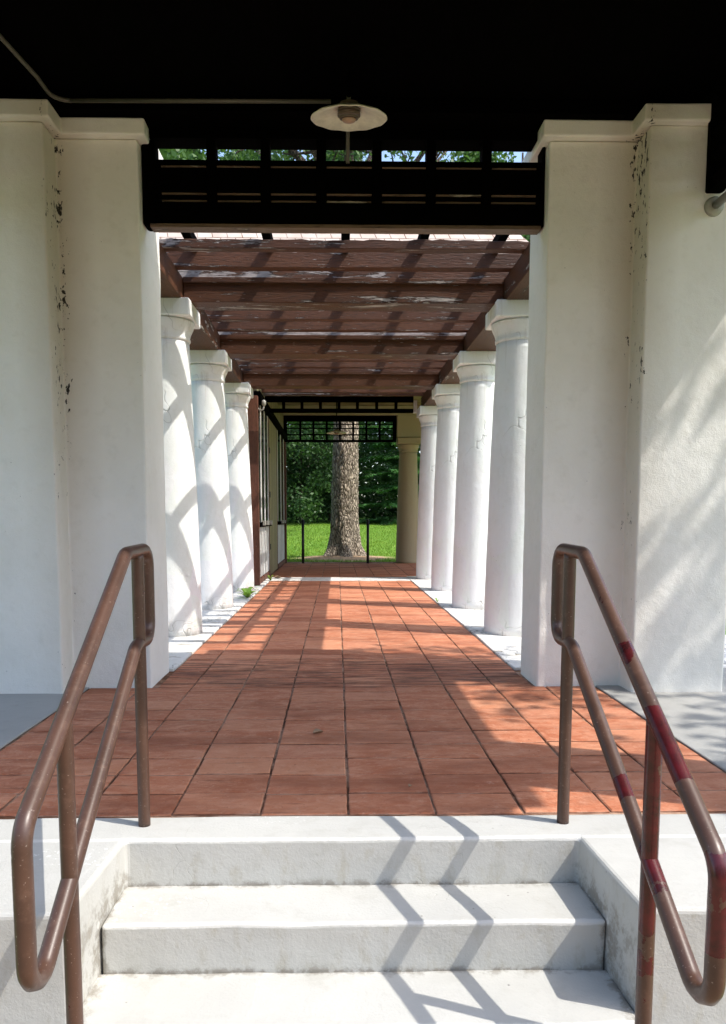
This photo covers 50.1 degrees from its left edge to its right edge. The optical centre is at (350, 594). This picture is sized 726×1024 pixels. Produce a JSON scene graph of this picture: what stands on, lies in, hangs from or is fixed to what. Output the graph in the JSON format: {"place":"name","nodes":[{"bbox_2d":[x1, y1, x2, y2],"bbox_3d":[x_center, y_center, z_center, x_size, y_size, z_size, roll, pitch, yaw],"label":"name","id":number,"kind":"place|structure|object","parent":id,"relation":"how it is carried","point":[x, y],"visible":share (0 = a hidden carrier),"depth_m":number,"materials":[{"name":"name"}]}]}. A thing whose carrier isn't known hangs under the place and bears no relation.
{"place":"outdoors","nodes":[
{"label":"outdoors","id":0,"kind":"place"},
{"bbox_2d":[287,523,396,561],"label":"grass","id":1,"kind":"structure","parent":0,"point":[317,528],"depth_m":26.23,"materials":[{"name":"green plant"}]},
{"bbox_2d":[201,150,526,512],"label":"sky","id":2,"kind":"structure","parent":0,"point":[415,153],"materials":[{"name":"blue"}]},
{"bbox_2d":[287,518,725,634],"bbox_3d":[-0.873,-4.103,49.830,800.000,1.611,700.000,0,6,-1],"label":"lawn ground","id":3,"kind":"structure","parent":0,"point":[335,557],"depth_m":24.39,"materials":[{"name":"green plant"}]},
{"bbox_2d":[159,149,226,159],"bbox_3d":[-8.973,-10.332,26.360,12.616,17.154,11.857,-4,7,-36],"label":"broadleaf tree","id":4,"kind":"object","parent":3,"relation":"on","point":[184,154],"depth_m":23.74,"materials":[{"name":"green plant"}]},
{"bbox_2d":[168,580,269,670],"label":"side paving","id":5,"kind":"structure","parent":3,"relation":"on","point":[182,650],"depth_m":6.77,"materials":[{"name":"concrete"}]},
{"bbox_2d":[161,297,202,636],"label":"column","id":6,"kind":"structure","parent":5,"relation":"on","point":[180,320],"depth_m":6.40,"materials":[{"name":"paint"}]},
{"bbox_2d":[190,350,233,609],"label":"column","id":7,"kind":"structure","parent":5,"relation":"on","point":[210,369],"depth_m":8.30,"materials":[{"name":"paint"}]},
{"bbox_2d":[224,382,253,591],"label":"column","id":8,"kind":"structure","parent":5,"relation":"on","point":[238,396],"depth_m":10.26,"materials":[{"name":"paint"}]},
{"bbox_2d":[236,586,259,597],"bbox_3d":[-1.283,-0.034,9.642,0.334,0.149,0.357,0,6,-1],"label":"weed","id":9,"kind":"object","parent":5,"relation":"on","point":[248,592],"visible":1,"depth_m":9.64,"materials":[{"name":"green plant"}]},
{"bbox_2d":[286,422,293,519],"bbox_3d":[-6.364,-7.389,41.529,7.406,8.652,8.000,0,6,-1],"label":"shrub","id":10,"kind":"object","parent":3,"relation":"on","point":[290,486],"visible":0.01,"depth_m":39.97,"materials":[{"name":"green plant"}]},
{"bbox_2d":[219,152,366,160],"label":"broadleaf tree","id":11,"kind":"object","parent":3,"relation":"on","point":[326,160],"depth_m":43.64,"materials":[{"name":"green plant"}]},
{"bbox_2d":[222,149,369,433],"bbox_3d":[-3.502,-11.931,30.106,12.095,19.326,10.318,0,6,-1],"label":"broadleaf tree","id":12,"kind":"object","parent":3,"relation":"on","point":[341,158],"depth_m":28.67,"materials":[{"name":"green plant"}]},
{"bbox_2d":[286,422,373,524],"bbox_3d":[-2.673,-7.112,40.206,7.122,7.579,7.717,3,6,24],"label":"shrub","id":13,"kind":"object","parent":3,"relation":"on","point":[300,507],"visible":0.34,"depth_m":39.08,"materials":[{"name":"green plant"}]},
{"bbox_2d":[266,577,409,580],"bbox_3d":[-0.222,0.120,12.727,2.340,0.762,0.654,0,6,-1],"label":"threshold","id":14,"kind":"object","parent":3,"relation":"on","point":[341,579],"visible":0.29,"depth_m":12.55,"materials":[{"name":"concrete"}]},
{"bbox_2d":[286,422,392,522],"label":"shrub","id":15,"kind":"object","parent":3,"relation":"on","point":[326,504],"visible":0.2,"depth_m":43.18,"materials":[{"name":"green plant"}]},
{"bbox_2d":[202,149,477,556],"bbox_3d":[-0.270,-7.893,18.723,7.991,14.270,7.959,0,6,-1],"label":"broadleaf tree","id":16,"kind":"object","parent":3,"relation":"on","point":[344,539],"visible":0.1,"depth_m":19.12,"materials":[{"name":"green plant"}]},
{"bbox_2d":[270,564,414,576],"bbox_3d":[-1.218,-0.136,15.410,10.900,0.742,4.765,0,6,-1],"label":"pavilion base","id":17,"kind":"object","parent":3,"relation":"on","point":[323,571],"visible":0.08,"depth_m":14.76,"materials":[{"name":"concrete"}]},
{"bbox_2d":[284,562,395,563],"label":"pavilion sill","id":18,"kind":"structure","parent":17,"relation":"on","point":[340,562],"depth_m":17.54,"materials":[{"name":"tile"}]},
{"bbox_2d":[301,520,303,562],"bbox_3d":[-1.059,-1.162,17.113,0.068,0.970,0.068,0,6,-1],"label":"metal post","id":19,"kind":"object","parent":18,"relation":"on","point":[302,522],"visible":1,"depth_m":17.08,"materials":[{"name":"black metal"}]},
{"bbox_2d":[366,520,368,562],"bbox_3d":[0.371,-1.165,17.138,0.068,0.970,0.068,0,6,-1],"label":"metal post","id":20,"kind":"object","parent":18,"relation":"on","point":[367,547],"visible":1,"depth_m":17.12,"materials":[{"name":"black metal"}]},
{"bbox_2d":[396,437,420,562],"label":"column","id":21,"kind":"structure","parent":18,"relation":"on","point":[407,524],"depth_m":17.04,"materials":[{"name":"paint"}]},
{"bbox_2d":[270,563,415,576],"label":"pavilion floor","id":22,"kind":"structure","parent":17,"relation":"on","point":[348,570],"depth_m":14.80,"materials":[{"name":"tile"}]},
{"bbox_2d":[159,232,527,585],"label":"pavilion","id":23,"kind":"structure","parent":17,"relation":"on","point":[267,434],"depth_m":13.62,"materials":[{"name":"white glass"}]},
{"bbox_2d":[258,400,265,410],"bbox_3d":[-1.279,-2.706,11.127,0.122,0.162,0.058,0,6,-1],"label":"wall lantern","id":24,"kind":"object","parent":23,"relation":"attached to","point":[263,403],"depth_m":11.11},
{"bbox_2d":[258,403,272,526],"bbox_3d":[-1.396,-1.990,12.211,0.200,1.836,1.920,0,6,-1],"label":"window","id":25,"kind":"structure","parent":23,"relation":"in","point":[262,417],"depth_m":12.33,"materials":[{"name":"clear glass"}]},
{"bbox_2d":[269,419,277,573],"bbox_3d":[-1.443,-1.753,14.153,0.072,2.682,1.720,0,6,-1],"label":"door","id":26,"kind":"structure","parent":23,"relation":"in","point":[272,430],"depth_m":14.18,"materials":[{"name":"metal"}]},
{"bbox_2d":[277,431,286,524],"bbox_3d":[-1.463,-2.371,16.072,0.200,1.836,1.900,0,6,-1],"label":"window","id":27,"kind":"structure","parent":23,"relation":"in","point":[280,441],"depth_m":16.00,"materials":[{"name":"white glass"}]},
{"bbox_2d":[327,403,346,434],"bbox_3d":[-0.272,-3.408,14.734,0.388,0.733,0.388,0,6,-1],"label":"pendant lamp","id":28,"kind":"object","parent":23,"relation":"hanging from","point":[336,432],"visible":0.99,"depth_m":14.72,"materials":[{"name":"beige metal"}]},
{"bbox_2d":[283,416,395,441],"bbox_3d":[-0.254,-3.628,17.024,2.495,0.565,0.100,0,6,-1],"label":"lattice screen","id":29,"kind":"object","parent":23,"relation":"attached to","point":[327,419],"visible":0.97,"depth_m":16.98,"materials":[{"name":"black wood"}]},
{"bbox_2d":[265,396,416,412],"bbox_3d":[-0.160,-3.106,12.625,2.470,0.300,0.080,0,6,-1],"label":"lattice screen","id":30,"kind":"object","parent":23,"relation":"attached to","point":[357,400],"visible":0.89,"depth_m":12.60,"materials":[{"name":"black wood"}]},
{"bbox_2d":[159,233,529,405],"bbox_3d":[-0.111,-2.798,8.707,3.594,0.393,7.684,0,6,-1],"label":"pergola","id":31,"kind":"object","parent":23,"relation":"attached to","point":[345,315],"visible":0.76,"depth_m":6.36,"materials":[{"name":"brown wood"}]},
{"bbox_2d":[190,581,496,656],"bbox_3d":[-0.122,0.490,9.072,2.310,0.742,6.760,0,6,-1],"label":"walkway base","id":32,"kind":"object","parent":3,"relation":"on","point":[341,622],"visible":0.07,"depth_m":7.43,"materials":[{"name":"concrete"}]},
{"bbox_2d":[159,581,530,688],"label":"walkway floor","id":33,"kind":"structure","parent":32,"relation":"on","point":[320,663],"depth_m":6.10,"materials":[{"name":"tile"}]},
{"bbox_2d":[102,883,604,973],"bbox_3d":[0.010,1.224,2.360,1.445,0.606,0.246,0,6,-1],"label":"step","id":34,"kind":"object","parent":3,"relation":"on","point":[298,928],"visible":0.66,"depth_m":2.23,"materials":[{"name":"paint"}]},
{"bbox_2d":[287,422,419,517],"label":"woodland","id":35,"kind":"object","parent":3,"relation":"on","point":[380,511],"visible":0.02,"depth_m":60.20,"materials":[{"name":"green plant"}]},
{"bbox_2d":[83,970,634,1023],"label":"step","id":36,"kind":"object","parent":3,"relation":"on","point":[521,997],"visible":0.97,"depth_m":2.10,"materials":[{"name":"paint"}]},
{"bbox_2d":[0,814,725,1023],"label":"landing","id":37,"kind":"object","parent":3,"relation":"on","point":[596,858],"visible":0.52,"depth_m":2.43,"materials":[{"name":"paint"}]},
{"bbox_2d":[0,656,725,818],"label":"porch base","id":38,"kind":"object","parent":3,"relation":"on","point":[170,673],"depth_m":3.26,"materials":[{"name":"concrete"}]},
{"bbox_2d":[0,687,88,748],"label":"porch paving","id":39,"kind":"structure","parent":38,"relation":"on","point":[20,714],"depth_m":4.01,"materials":[{"name":"paint"}]},
{"bbox_2d":[0,99,168,693],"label":"porch pillar","id":40,"kind":"structure","parent":38,"relation":"on","point":[82,486],"depth_m":4.37,"materials":[{"name":"paint"}]},
{"bbox_2d":[0,686,725,816],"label":"porch floor","id":41,"kind":"structure","parent":38,"relation":"on","point":[308,776],"depth_m":3.29,"materials":[{"name":"tile"}]},
{"bbox_2d":[313,728,323,733],"bbox_3d":[-0.152,0.635,3.597,0.045,0.018,0.044,1,6,12],"label":"dry leaf","id":42,"kind":"object","parent":41,"relation":"on","point":[316,731],"visible":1,"depth_m":3.60,"materials":[{"name":"brown plant"}]},
{"bbox_2d":[521,103,725,691],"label":"porch pillar","id":43,"kind":"structure","parent":38,"relation":"on","point":[625,466],"depth_m":4.39,"materials":[{"name":"paint"}]},
{"bbox_2d":[0,0,725,151],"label":"porch roof","id":44,"kind":"structure","parent":43,"relation":"on","point":[474,75],"depth_m":3.88,"materials":[{"name":"brown"}]},
{"bbox_2d":[0,34,330,103],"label":"conduit","id":45,"kind":"object","parent":44,"relation":"attached to","point":[5,42],"visible":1,"depth_m":4.14,"materials":[{"name":"black metal"}]},
{"bbox_2d":[141,140,544,234],"bbox_3d":[-0.041,-2.332,4.462,2.290,0.475,0.120,0,6,-1],"label":"lattice screen","id":46,"kind":"object","parent":44,"relation":"attached to","point":[265,193],"visible":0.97,"depth_m":4.42,"materials":[{"name":"black wood"}]},
{"bbox_2d":[311,72,386,163],"bbox_3d":[-0.013,-2.522,4.055,0.388,0.262,0.647,0,6,-1],"label":"pendant lamp","id":47,"kind":"object","parent":44,"relation":"hanging from","point":[348,114],"visible":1,"depth_m":3.95,"materials":[{"name":"beige metal"}]},
{"bbox_2d":[704,191,725,216],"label":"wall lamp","id":48,"kind":"object","parent":43,"relation":"attached to","point":[713,206],"visible":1,"depth_m":4.17,"materials":[{"name":"beige metal"}]},
{"bbox_2d":[596,668,725,771],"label":"porch paving","id":49,"kind":"structure","parent":38,"relation":"on","point":[696,722],"depth_m":3.95,"materials":[{"name":"paint"}]},
{"bbox_2d":[358,423,420,525],"bbox_3d":[2.533,-9.009,39.954,6.360,11.314,6.571,0,6,-1],"label":"spruce tree","id":50,"kind":"object","parent":3,"relation":"on","point":[393,473],"visible":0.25,"depth_m":39.52,"materials":[{"name":"green plant"}]},
{"bbox_2d":[360,422,418,508],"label":"broadleaf tree","id":51,"kind":"object","parent":3,"relation":"on","point":[394,451],"visible":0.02,"depth_m":53.90,"materials":[{"name":"green plant"}]},
{"bbox_2d":[451,151,529,241],"bbox_3d":[9.817,-16.226,44.757,13.663,23.901,14.213,-5,8,-44],"label":"broadleaf tree","id":52,"kind":"object","parent":3,"relation":"on","point":[471,155],"visible":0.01,"depth_m":39.55,"materials":[{"name":"green plant"}]},
{"bbox_2d":[406,576,725,669],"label":"side paving","id":53,"kind":"structure","parent":3,"relation":"on","point":[506,649],"depth_m":7.03,"materials":[{"name":"concrete"}]},
{"bbox_2d":[416,406,437,579],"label":"column","id":54,"kind":"structure","parent":53,"relation":"on","point":[427,416],"depth_m":12.36,"materials":[{"name":"paint"}]},
{"bbox_2d":[431,384,459,591],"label":"column","id":55,"kind":"structure","parent":53,"relation":"on","point":[446,397],"depth_m":10.37,"materials":[{"name":"paint"}]},
{"bbox_2d":[452,351,495,609],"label":"column","id":56,"kind":"structure","parent":53,"relation":"on","point":[475,370],"depth_m":8.35,"materials":[{"name":"paint"}]},
{"bbox_2d":[484,299,528,636],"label":"column","id":57,"kind":"structure","parent":53,"relation":"on","point":[507,322],"depth_m":6.44,"materials":[{"name":"paint"}]},
{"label":"step","id":58,"kind":"structure","parent":3,"relation":"on","visible":0},
{"bbox_2d":[11,543,154,1023],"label":"handrail","id":59,"kind":"object","parent":58,"relation":"on","point":[34,972],"visible":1,"depth_m":1.83,"materials":[{"name":"brown metal"}]},
{"bbox_2d":[551,543,725,1023],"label":"handrail","id":60,"kind":"object","parent":58,"relation":"on","point":[708,988],"visible":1,"depth_m":1.85,"materials":[{"name":"brown metal"}]}
]}

